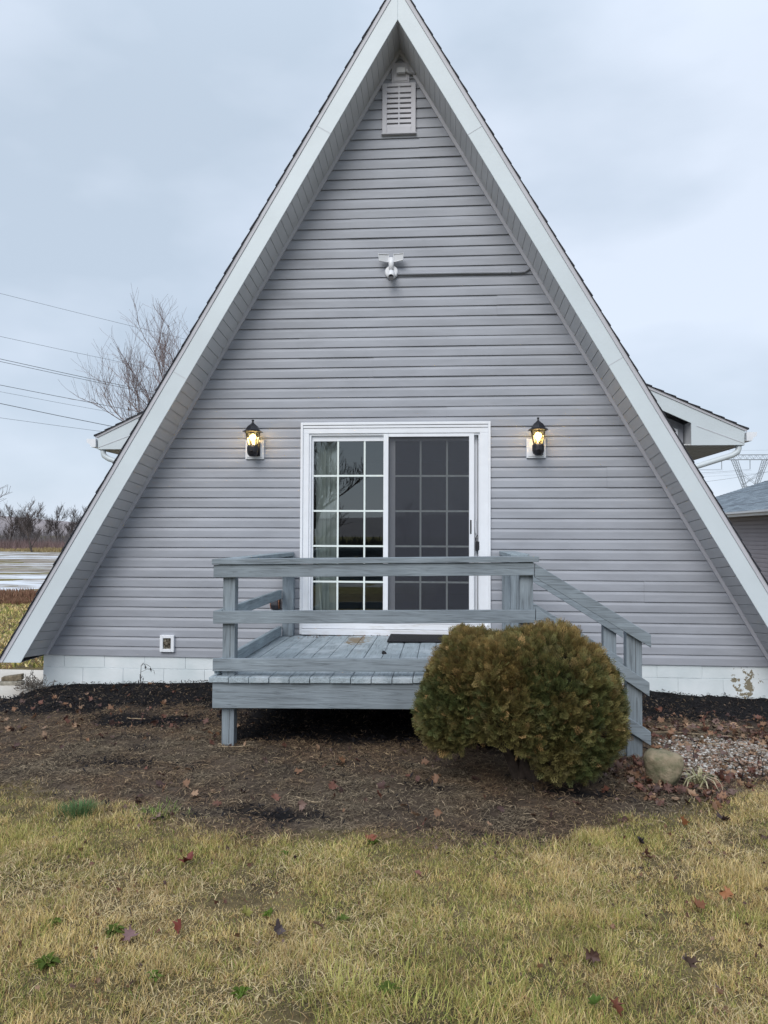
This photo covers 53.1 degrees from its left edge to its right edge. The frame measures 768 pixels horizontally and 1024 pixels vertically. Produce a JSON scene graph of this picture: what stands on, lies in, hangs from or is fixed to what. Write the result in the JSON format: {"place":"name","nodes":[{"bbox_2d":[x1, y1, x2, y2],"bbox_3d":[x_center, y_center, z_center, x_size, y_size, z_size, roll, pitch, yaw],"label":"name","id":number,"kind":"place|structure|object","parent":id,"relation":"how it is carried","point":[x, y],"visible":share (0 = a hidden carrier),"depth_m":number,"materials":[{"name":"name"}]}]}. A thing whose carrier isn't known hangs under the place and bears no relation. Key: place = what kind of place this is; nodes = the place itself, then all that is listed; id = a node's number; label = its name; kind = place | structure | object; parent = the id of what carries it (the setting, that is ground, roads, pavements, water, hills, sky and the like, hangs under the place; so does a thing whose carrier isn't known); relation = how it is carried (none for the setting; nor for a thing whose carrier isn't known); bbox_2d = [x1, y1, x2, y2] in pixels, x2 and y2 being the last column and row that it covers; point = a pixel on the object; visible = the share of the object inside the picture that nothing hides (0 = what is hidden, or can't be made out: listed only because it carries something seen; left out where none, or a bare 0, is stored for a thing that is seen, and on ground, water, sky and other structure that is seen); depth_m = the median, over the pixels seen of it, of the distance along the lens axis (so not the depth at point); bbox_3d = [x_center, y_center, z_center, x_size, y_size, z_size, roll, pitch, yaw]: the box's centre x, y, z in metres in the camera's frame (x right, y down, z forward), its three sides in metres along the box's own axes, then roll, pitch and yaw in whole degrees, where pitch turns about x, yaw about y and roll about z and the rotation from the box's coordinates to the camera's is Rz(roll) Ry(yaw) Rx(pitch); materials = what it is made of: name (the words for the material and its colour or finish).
{"place":"outdoors","nodes":[
{"label":"outdoors","id":0,"kind":"place"},
{"bbox_2d":[0,680,24,684],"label":"stone slab","id":1,"kind":"structure","parent":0,"point":[8,682],"depth_m":7.98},
{"bbox_2d":[1,673,23,680],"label":"brick","id":2,"kind":"object","parent":1,"relation":"on","point":[15,677],"visible":0.91,"depth_m":8.01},
{"bbox_2d":[0,551,59,591],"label":"snowy field","id":3,"kind":"structure","parent":0,"point":[42,562],"depth_m":46.21,"materials":[{"name":"white snow"}]},
{"bbox_2d":[16,499,49,551],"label":"bare tree","id":4,"kind":"object","parent":3,"relation":"on","point":[27,522],"visible":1,"depth_m":86.74,"materials":[{"name":"brown plant"}]},
{"bbox_2d":[0,526,71,544],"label":"distant thicket","id":5,"kind":"object","parent":3,"relation":"on","point":[48,538],"depth_m":106.60,"materials":[{"name":"brown plant"}]},
{"bbox_2d":[0,516,76,535],"bbox_3d":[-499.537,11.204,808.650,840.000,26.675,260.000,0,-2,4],"label":"hill","id":6,"kind":"structure","parent":0,"point":[42,523],"depth_m":749.94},
{"bbox_2d":[0,293,182,338],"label":"power line","id":7,"kind":"object","parent":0,"point":[88,315],"visible":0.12,"depth_m":102.69,"materials":[{"name":"grey metal"}]},
{"bbox_2d":[0,536,767,1023],"bbox_3d":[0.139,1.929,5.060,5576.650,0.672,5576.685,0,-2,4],"label":"ground","id":8,"kind":"structure","parent":0,"point":[286,818],"depth_m":3.64,"materials":[{"name":"soil"}]},
{"bbox_2d":[0,587,37,604],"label":"red weeds","id":9,"kind":"object","parent":8,"relation":"on","point":[13,596],"visible":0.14,"depth_m":22.95,"materials":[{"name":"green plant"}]},
{"bbox_2d":[0,669,42,697],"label":"concrete pad","id":10,"kind":"object","parent":8,"relation":"on","point":[7,690],"depth_m":8.36,"materials":[{"name":"white concrete"}]},
{"bbox_2d":[0,599,43,668],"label":"side lawn grass","id":11,"kind":"structure","parent":8,"relation":"on","point":[18,610],"depth_m":16.31,"materials":[{"name":"plant"}]},
{"bbox_2d":[0,547,61,551],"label":"tan grass strip","id":12,"kind":"object","parent":8,"relation":"on","point":[48,549],"visible":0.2,"depth_m":88.74,"materials":[{"name":"beige plant"}]},
{"bbox_2d":[14,670,55,691],"bbox_3d":[-3.503,1.677,7.710,0.397,0.206,0.296,1,-2,-17],"label":"dead plant","id":13,"kind":"object","parent":8,"relation":"on","point":[29,683],"visible":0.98,"depth_m":7.67,"materials":[{"name":"grey plant"}]},
{"bbox_2d":[30,951,60,970],"bbox_3d":[-1.185,1.573,2.690,0.096,0.026,0.104,1,-2,-34],"label":"weed clump","id":14,"kind":"object","parent":8,"relation":"on","point":[42,962],"visible":1,"depth_m":2.68,"materials":[{"name":"green plant"}]},
{"bbox_2d":[47,917,61,924],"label":"weed clump","id":15,"kind":"object","parent":8,"relation":"on","point":[58,919],"visible":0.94,"depth_m":2.97,"materials":[{"name":"green plant"}]},
{"bbox_2d":[49,796,108,823],"bbox_3d":[-1.657,1.609,4.161,0.341,0.076,0.332,0,-2,4],"label":"grass tuft","id":16,"kind":"object","parent":8,"relation":"on","point":[80,811],"visible":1,"depth_m":4.18,"materials":[{"name":"green plant"}]},
{"bbox_2d":[104,922,126,938],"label":"weed clump","id":17,"kind":"object","parent":8,"relation":"on","point":[115,929],"visible":0.99,"depth_m":2.91,"materials":[{"name":"green plant"}]},
{"bbox_2d":[59,285,188,427],"bbox_3d":[-5.015,-1.731,21.647,6.283,8.789,5.887,0,-2,4],"label":"bare tree","id":18,"kind":"object","parent":8,"relation":"on","point":[136,381],"visible":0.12,"depth_m":20.77,"materials":[{"name":"brown plant"}]},
{"bbox_2d":[132,663,154,703],"bbox_3d":[-2.151,1.546,6.893,0.202,0.384,0.087,0,-2,4],"label":"withered plant","id":19,"kind":"object","parent":8,"relation":"on","point":[150,669],"visible":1,"depth_m":6.88,"materials":[{"name":"black plant"}]},
{"bbox_2d":[145,969,162,981],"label":"weed clump","id":20,"kind":"object","parent":8,"relation":"on","point":[155,977],"visible":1,"depth_m":2.62,"materials":[{"name":"green plant"}]},
{"bbox_2d":[120,801,190,832],"bbox_3d":[-1.277,1.618,4.161,0.467,0.057,0.365,-1,-2,41],"label":"grass tuft","id":21,"kind":"object","parent":8,"relation":"on","point":[152,808],"visible":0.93,"depth_m":4.14,"materials":[{"name":"plant"}]},
{"bbox_2d":[173,919,180,934],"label":"fallen leaf","id":22,"kind":"object","parent":8,"relation":"on","point":[177,927],"visible":1,"depth_m":2.92,"materials":[{"name":"red plant"}]},
{"bbox_2d":[231,986,250,998],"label":"weed clump","id":23,"kind":"object","parent":8,"relation":"on","point":[240,991],"visible":1,"depth_m":2.53,"materials":[{"name":"green plant"}]},
{"bbox_2d":[242,904,252,917],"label":"fallen leaf","id":24,"kind":"object","parent":8,"relation":"on","point":[246,912],"visible":1,"depth_m":3.04,"materials":[{"name":"yellow plant"}]},
{"bbox_2d":[261,908,273,917],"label":"weed clump","id":25,"kind":"object","parent":8,"relation":"on","point":[269,912],"visible":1,"depth_m":3.06,"materials":[{"name":"green plant"}]},
{"bbox_2d":[335,913,348,920],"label":"weed clump","id":26,"kind":"object","parent":8,"relation":"on","point":[343,917],"visible":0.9,"depth_m":3.05,"materials":[{"name":"green plant"}]},
{"bbox_2d":[251,930,437,1023],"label":"grass tuft","id":27,"kind":"object","parent":8,"relation":"on","point":[338,980],"visible":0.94,"depth_m":2.59,"materials":[{"name":"green plant"}]},
{"bbox_2d":[368,839,378,844],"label":"weed clump","id":28,"kind":"object","parent":8,"relation":"on","point":[375,841],"visible":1,"depth_m":3.74,"materials":[{"name":"green plant"}]},
{"bbox_2d":[365,834,376,840],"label":"fallen leaf","id":29,"kind":"object","parent":28,"relation":"on","point":[372,837],"visible":1,"depth_m":3.76,"materials":[{"name":"brown plant"}]},
{"bbox_2d":[0,0,767,698],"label":"frame house","id":30,"kind":"structure","parent":8,"relation":"on","point":[398,416],"depth_m":7.70,"materials":[{"name":"plastic"}]},
{"bbox_2d":[160,635,174,651],"bbox_3d":[-2.207,1.339,7.820,0.147,0.169,0.054,0,-2,4],"label":"outlet cover","id":31,"kind":"object","parent":30,"relation":"attached to","point":[167,643],"visible":1,"depth_m":7.81,"materials":[{"name":"white plastic"}]},
{"bbox_2d":[243,420,263,458],"bbox_3d":[-1.321,-0.735,7.726,0.191,0.389,0.228,0,-2,4],"label":"wall lantern","id":32,"kind":"object","parent":30,"relation":"attached to","point":[254,449],"depth_m":7.71,"materials":[{"name":"black plastic"}]},
{"bbox_2d":[270,599,279,609],"bbox_3d":[-1.095,0.914,7.724,0.091,0.135,0.082,0,-2,4],"label":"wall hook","id":33,"kind":"object","parent":30,"relation":"attached to","point":[274,605],"depth_m":7.69,"materials":[{"name":"plastic"}]},
{"bbox_2d":[378,253,403,280],"bbox_3d":[0.081,-2.444,7.701,0.241,0.296,0.180,-1,-2,31],"label":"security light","id":34,"kind":"object","parent":30,"relation":"attached to","point":[391,272],"visible":1,"depth_m":7.70,"materials":[{"name":"white plastic"}]},
{"bbox_2d":[299,421,490,635],"bbox_3d":[0.113,0.165,7.783,1.908,2.132,0.302,0,-2,4],"label":"sliding door","id":35,"kind":"structure","parent":30,"relation":"in","point":[436,476],"depth_m":7.69,"materials":[{"name":"white plastic"}]},
{"bbox_2d":[396,67,415,74],"bbox_3d":[0.224,-4.466,7.778,0.197,0.056,0.050,0,-2,0],"label":"gable sensor","id":36,"kind":"object","parent":30,"relation":"attached to","point":[401,70],"visible":1,"depth_m":7.76,"materials":[{"name":"plastic"}]},
{"bbox_2d":[398,267,530,274],"bbox_3d":[0.800,-2.409,7.701,1.327,0.063,0.032,0,-2,4],"label":"cable conduit","id":37,"kind":"object","parent":30,"relation":"attached to","point":[473,272],"visible":1,"depth_m":7.69,"materials":[{"name":"plastic"}]},
{"bbox_2d":[475,535,478,550],"bbox_3d":[0.933,0.309,7.651,0.046,0.162,0.047,0,-2,4],"label":"lock box","id":38,"kind":"object","parent":30,"relation":"attached to","point":[476,545],"visible":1,"depth_m":7.63,"materials":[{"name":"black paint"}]},
{"bbox_2d":[526,417,547,457],"bbox_3d":[1.501,-0.730,7.508,0.196,0.389,0.228,0,-2,4],"label":"wall lantern","id":39,"kind":"object","parent":30,"relation":"attached to","point":[536,446],"depth_m":7.48,"materials":[{"name":"black plastic"}]},
{"bbox_2d":[0,686,767,859],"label":"mulch bed","id":40,"kind":"object","parent":8,"relation":"on","point":[462,782],"visible":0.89,"depth_m":4.72,"materials":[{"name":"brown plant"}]},
{"bbox_2d":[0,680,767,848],"bbox_3d":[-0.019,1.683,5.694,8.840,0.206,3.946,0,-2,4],"label":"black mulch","id":41,"kind":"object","parent":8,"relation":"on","point":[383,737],"visible":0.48,"depth_m":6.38,"materials":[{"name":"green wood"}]},
{"bbox_2d":[0,682,767,829],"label":"fallen leaves","id":42,"kind":"object","parent":8,"relation":"on","point":[720,796],"visible":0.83,"depth_m":4.96,"materials":[{"name":"brown plant"}]},
{"bbox_2d":[1,803,767,1023],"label":"lawn debris","id":43,"kind":"object","parent":8,"relation":"on","point":[249,864],"visible":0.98,"depth_m":3.08,"materials":[{"name":"brown plant"}]},
{"bbox_2d":[377,980,401,995],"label":"weed clump","id":44,"kind":"object","parent":8,"relation":"on","point":[385,985],"visible":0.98,"depth_m":2.58,"materials":[{"name":"green plant"}]},
{"bbox_2d":[246,925,551,1023],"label":"grass tuft","id":45,"kind":"object","parent":8,"relation":"on","point":[406,1003],"visible":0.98,"depth_m":2.53,"materials":[{"name":"green plant"}]},
{"bbox_2d":[209,551,650,756],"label":"wooden deck","id":46,"kind":"structure","parent":8,"relation":"on","point":[283,666],"depth_m":5.42,"materials":[{"name":"paint"}]},
{"bbox_2d":[387,634,448,642],"bbox_3d":[0.429,1.202,7.307,0.770,0.010,0.515,0,-2,4],"label":"door mat","id":47,"kind":"object","parent":46,"relation":"on","point":[430,638],"depth_m":7.26,"materials":[{"name":"black rubber"}]},
{"bbox_2d":[409,617,633,786],"bbox_3d":[0.832,1.178,4.726,1.361,1.079,0.925,0,-2,4],"label":"evergreen bush","id":48,"kind":"object","parent":8,"relation":"on","point":[546,700],"visible":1,"depth_m":4.47,"materials":[{"name":"evergreen foliage"},{"name":"bark"}]},
{"bbox_2d":[586,947,599,963],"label":"fallen leaf","id":49,"kind":"object","parent":8,"relation":"on","point":[592,955],"visible":1,"depth_m":2.74,"materials":[{"name":"brown plant"}]},
{"bbox_2d":[643,748,683,785],"bbox_3d":[1.698,1.567,4.676,0.227,0.236,0.185,0,-2,4],"label":"boulder","id":50,"kind":"object","parent":8,"relation":"on","point":[663,765],"visible":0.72,"depth_m":4.61,"materials":[{"name":"stone"}]},
{"bbox_2d":[680,816,689,825],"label":"fallen leaf","id":51,"kind":"object","parent":8,"relation":"on","point":[684,821],"visible":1,"depth_m":4.01,"materials":[{"name":"brown plant"}]},
{"bbox_2d":[682,952,700,967],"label":"fallen leaf","id":52,"kind":"object","parent":8,"relation":"on","point":[690,960],"visible":1,"depth_m":2.70,"materials":[{"name":"plant"}]},
{"bbox_2d":[651,732,746,737],"bbox_3d":[2.307,1.697,5.861,0.903,0.028,0.015,0,-2,15],"label":"twig","id":53,"kind":"object","parent":8,"relation":"on","point":[692,733],"visible":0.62,"depth_m":5.84,"materials":[{"name":"brown wood"}]},
{"bbox_2d":[693,896,706,908],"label":"fallen leaf","id":54,"kind":"object","parent":8,"relation":"on","point":[700,904],"visible":1,"depth_m":3.14,"materials":[{"name":"brown plant"}]},
{"bbox_2d":[681,766,723,788],"bbox_3d":[1.901,1.616,4.684,0.300,0.092,0.308,0,-2,4],"label":"strappy plant","id":55,"kind":"object","parent":8,"relation":"on","point":[699,779],"visible":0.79,"depth_m":4.65,"materials":[{"name":"beige plant"}]},
{"bbox_2d":[655,724,752,727],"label":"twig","id":56,"kind":"object","parent":8,"relation":"on","point":[701,725],"visible":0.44,"depth_m":6.08,"materials":[{"name":"brown wood"}]},
{"bbox_2d":[651,735,767,778],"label":"white gravel","id":57,"kind":"structure","parent":8,"relation":"on","point":[717,768],"depth_m":5.25,"materials":[{"name":"white gravel"}]},
{"bbox_2d":[719,885,733,898],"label":"fallen leaf","id":58,"kind":"object","parent":8,"relation":"on","point":[726,893],"visible":1,"depth_m":3.21,"materials":[{"name":"orange plant"}]},
{"bbox_2d":[716,481,767,580],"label":"garage","id":59,"kind":"structure","parent":8,"relation":"on","point":[745,509],"depth_m":18.97,"materials":[{"name":"grey"}]},
{"bbox_2d":[721,454,767,487],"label":"pylon","id":60,"kind":"object","parent":8,"relation":"on","point":[739,473],"visible":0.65,"depth_m":239.59,"materials":[{"name":"metal"}]},
{"bbox_2d":[0,361,151,393],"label":"power line","id":61,"kind":"object","parent":60,"relation":"attached to","point":[65,375],"visible":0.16,"depth_m":100.03,"materials":[{"name":"grey metal"}]},
{"bbox_2d":[0,336,166,371],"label":"power line","id":62,"kind":"object","parent":60,"relation":"attached to","point":[65,350],"visible":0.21,"depth_m":99.79,"materials":[{"name":"grey metal"}]},
{"bbox_2d":[2,359,714,469],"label":"power line","id":63,"kind":"object","parent":60,"relation":"attached to","point":[150,391],"visible":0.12,"depth_m":101.47,"materials":[{"name":"grey metal"}]},
{"bbox_2d":[1,385,747,472],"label":"power line","id":64,"kind":"object","parent":60,"relation":"hanging from","point":[139,411],"visible":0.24,"depth_m":100.38,"materials":[{"name":"grey metal"}]},
{"bbox_2d":[4,392,748,473],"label":"power line","id":65,"kind":"object","parent":60,"relation":"attached to","point":[124,414],"visible":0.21,"depth_m":100.73,"materials":[{"name":"grey metal"}]},
{"bbox_2d":[0,403,763,481],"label":"power line","id":66,"kind":"object","parent":60,"relation":"hanging from","point":[111,426],"visible":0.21,"depth_m":100.23,"materials":[{"name":"grey metal"}]},
{"bbox_2d":[4,418,765,476],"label":"power line","id":67,"kind":"object","parent":60,"relation":"attached to","point":[101,431],"visible":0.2,"depth_m":99.88,"materials":[{"name":"grey metal"}]},
{"bbox_2d":[0,777,767,1023],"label":"lawn grass","id":68,"kind":"structure","parent":0,"point":[406,893],"depth_m":3.02,"materials":[{"name":"plant"}]},
{"bbox_2d":[123,925,138,940],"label":"fallen leaf","id":69,"kind":"object","parent":68,"relation":"on","point":[129,933],"visible":1,"depth_m":2.87,"materials":[{"name":"plant"}]},
{"bbox_2d":[177,851,193,862],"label":"fallen leaf","id":70,"kind":"object","parent":68,"relation":"on","point":[190,855],"visible":1,"depth_m":3.52,"materials":[{"name":"brown plant"}]},
{"bbox_2d":[274,918,287,935],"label":"fallen leaf","id":71,"kind":"object","parent":68,"relation":"on","point":[279,928],"visible":1,"depth_m":2.92,"materials":[{"name":"grey plant"}]},
{"bbox_2d":[311,921,323,927],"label":"fallen leaf","id":72,"kind":"object","parent":68,"relation":"on","point":[318,923],"visible":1,"depth_m":2.94,"materials":[{"name":"brown plant"}]},
{"bbox_2d":[414,870,422,877],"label":"fallen leaf","id":73,"kind":"object","parent":68,"relation":"on","point":[418,872],"visible":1,"depth_m":3.40,"materials":[{"name":"brown plant"}]},
{"bbox_2d":[587,993,604,1004],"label":"green leaf","id":74,"kind":"object","parent":68,"relation":"on","point":[594,999],"visible":1,"depth_m":2.45,"materials":[{"name":"green plant"}]},
{"bbox_2d":[608,997,624,1015],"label":"fallen leaf","id":75,"kind":"object","parent":68,"relation":"on","point":[617,1006],"visible":1,"depth_m":2.42,"materials":[{"name":"brown plant"}]},
{"bbox_2d":[644,848,651,857],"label":"fallen leaf","id":76,"kind":"object","parent":68,"relation":"on","point":[646,852],"visible":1,"depth_m":3.61,"materials":[{"name":"brown plant"}]},
{"bbox_2d":[715,812,729,820],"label":"fallen leaf","id":77,"kind":"object","parent":68,"relation":"on","point":[723,818],"visible":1,"depth_m":4.07,"materials":[{"name":"black plant"}]},
{"bbox_2d":[0,0,767,521],"label":"sky","id":78,"kind":"structure","parent":0,"point":[142,142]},
{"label":"far meadow","id":79,"kind":"structure","parent":0,"visible":0},
{"bbox_2d":[4,509,23,539],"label":"bare tree","id":80,"kind":"object","parent":79,"relation":"on","point":[17,517],"visible":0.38,"depth_m":114.19,"materials":[{"name":"grey plant"}]},
{"bbox_2d":[0,500,28,541],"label":"bare tree","id":81,"kind":"object","parent":79,"relation":"on","point":[10,514],"visible":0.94,"depth_m":101.82,"materials":[{"name":"grey plant"}]},
{"bbox_2d":[17,524,32,540],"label":"bare tree","id":82,"kind":"object","parent":79,"relation":"on","point":[23,532],"visible":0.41,"depth_m":105.67,"materials":[{"name":"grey plant"}]},
{"bbox_2d":[20,507,42,536],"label":"bare tree","id":83,"kind":"object","parent":79,"relation":"on","point":[41,518],"visible":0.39,"depth_m":115.84,"materials":[{"name":"grey plant"}]},
{"bbox_2d":[0,537,65,549],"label":"red brush","id":84,"kind":"object","parent":79,"relation":"on","point":[16,545],"visible":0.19,"depth_m":97.60,"materials":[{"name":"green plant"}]},
{"bbox_2d":[44,521,54,537],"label":"bare tree","id":85,"kind":"object","parent":79,"relation":"on","point":[49,530],"visible":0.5,"depth_m":121.43,"materials":[{"name":"grey plant"}]},
{"bbox_2d":[41,504,72,541],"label":"bare tree","id":86,"kind":"object","parent":79,"relation":"on","point":[55,529],"visible":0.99,"depth_m":105.72,"materials":[{"name":"grey plant"}]},
{"bbox_2d":[65,506,80,535],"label":"bare tree","id":87,"kind":"object","parent":79,"relation":"on","point":[74,524],"visible":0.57,"depth_m":115.09,"materials":[{"name":"grey plant"}]},
{"bbox_2d":[70,505,86,523],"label":"bare tree","id":88,"kind":"object","parent":79,"relation":"on","point":[85,508],"visible":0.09,"depth_m":106.52,"materials":[{"name":"grey plant"}]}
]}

